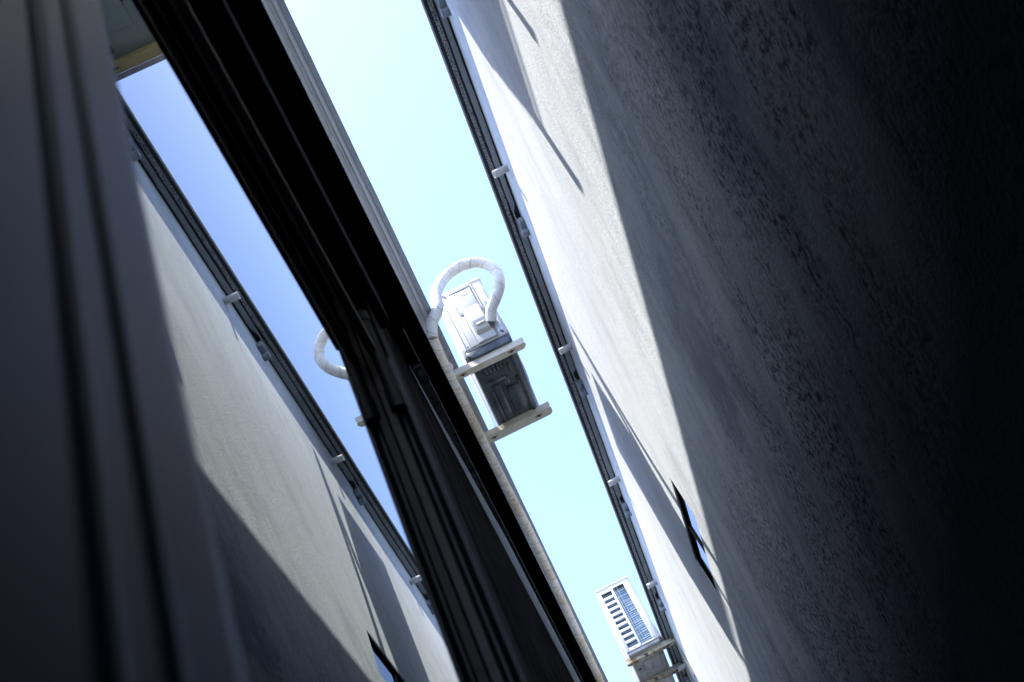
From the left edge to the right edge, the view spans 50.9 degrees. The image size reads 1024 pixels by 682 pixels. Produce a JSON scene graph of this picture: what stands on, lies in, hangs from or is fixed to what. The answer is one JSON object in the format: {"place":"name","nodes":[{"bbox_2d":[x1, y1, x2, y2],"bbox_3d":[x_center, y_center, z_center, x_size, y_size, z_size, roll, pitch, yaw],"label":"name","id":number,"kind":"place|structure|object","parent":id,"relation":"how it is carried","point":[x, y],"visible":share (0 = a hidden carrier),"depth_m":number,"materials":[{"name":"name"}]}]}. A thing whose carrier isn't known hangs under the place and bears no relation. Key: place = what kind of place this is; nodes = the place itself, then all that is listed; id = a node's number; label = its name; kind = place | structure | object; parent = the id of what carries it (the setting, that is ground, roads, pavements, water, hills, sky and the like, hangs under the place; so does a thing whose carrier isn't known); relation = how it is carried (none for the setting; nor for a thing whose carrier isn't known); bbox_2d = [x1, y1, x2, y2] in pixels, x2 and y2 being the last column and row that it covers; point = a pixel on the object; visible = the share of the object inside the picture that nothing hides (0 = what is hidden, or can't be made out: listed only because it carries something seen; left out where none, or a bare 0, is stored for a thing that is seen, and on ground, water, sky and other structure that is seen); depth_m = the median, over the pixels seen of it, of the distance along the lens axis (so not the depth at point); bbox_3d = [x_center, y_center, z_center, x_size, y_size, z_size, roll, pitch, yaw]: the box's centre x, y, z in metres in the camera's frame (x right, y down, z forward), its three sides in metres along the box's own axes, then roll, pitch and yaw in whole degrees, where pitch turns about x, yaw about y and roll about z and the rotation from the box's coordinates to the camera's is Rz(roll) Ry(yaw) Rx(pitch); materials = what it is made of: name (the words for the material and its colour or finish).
{"place":"outdoors","nodes":[
{"label":"outdoors","id":0,"kind":"place"},
{"bbox_2d":[284,0,677,681],"label":"sky","id":1,"kind":"structure","parent":0,"point":[380,64],"materials":[{"name":"blue"}]},
{"bbox_3d":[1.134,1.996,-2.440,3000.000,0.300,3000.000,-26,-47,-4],"label":"alley ground","id":2,"kind":"structure","parent":0,"visible":0},
{"bbox_2d":[0,0,607,681],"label":"dark house","id":3,"kind":"structure","parent":2,"relation":"on","point":[238,440],"depth_m":0.50,"materials":[{"name":"grey paint"}]},
{"bbox_2d":[0,0,531,681],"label":"window glass","id":4,"kind":"structure","parent":3,"relation":"in","point":[205,475],"depth_m":0.44,"materials":[{"name":"clear glass"}]},
{"bbox_2d":[453,337,525,380],"bbox_3d":[-0.126,0.223,6.501,0.568,0.390,0.058,-26,-47,-4],"label":"wall bracket","id":5,"kind":"object","parent":3,"relation":"attached to","point":[488,359],"depth_m":6.60,"materials":[{"name":"white metal"}]},
{"bbox_2d":[442,277,538,425],"bbox_3d":[-0.149,0.098,7.089,0.341,0.695,0.846,-26,-47,-4],"label":"air conditioner","id":6,"kind":"object","parent":5,"relation":"on","point":[505,388],"visible":0.84,"depth_m":6.84,"materials":[{"name":"grey metal"}]},
{"bbox_2d":[425,257,604,681],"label":"refrigerant hose","id":7,"kind":"object","parent":6,"relation":"attached to","point":[449,273],"visible":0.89,"depth_m":6.83,"materials":[{"name":"white plastic"}]},
{"bbox_2d":[484,401,551,443],"bbox_3d":[0.051,0.650,6.933,0.568,0.390,0.080,-26,-47,-4],"label":"wall bracket","id":8,"kind":"object","parent":3,"relation":"attached to","point":[515,424],"depth_m":7.03,"materials":[{"name":"white metal"}]},
{"bbox_2d":[420,0,1023,681],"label":"stucco building","id":9,"kind":"structure","parent":2,"relation":"on","point":[770,254],"depth_m":2.60,"materials":[{"name":"paint"}]},
{"bbox_2d":[625,636,694,676],"bbox_3d":[1.320,2.930,9.620,0.490,0.430,0.063,-26,-47,-4],"label":"wall bracket","id":10,"kind":"object","parent":9,"relation":"attached to","point":[665,644],"depth_m":9.73,"materials":[{"name":"grey metal"}]},
{"bbox_2d":[595,576,674,681],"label":"air conditioner","id":11,"kind":"object","parent":10,"relation":"on","point":[634,630],"visible":0.97,"depth_m":9.97,"materials":[{"name":"grey metal"}]},
{"bbox_2d":[644,660,692,681],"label":"wall bracket","id":12,"kind":"object","parent":9,"relation":"attached to","point":[673,669],"depth_m":10.06,"materials":[{"name":"grey metal"}]},
{"bbox_2d":[670,478,715,588],"bbox_3d":[0.971,1.020,5.634,0.038,0.295,0.770,-26,-47,-4],"label":"window","id":13,"kind":"structure","parent":9,"relation":"in","point":[689,520],"depth_m":5.69,"materials":[{"name":"black glass"}]}
]}

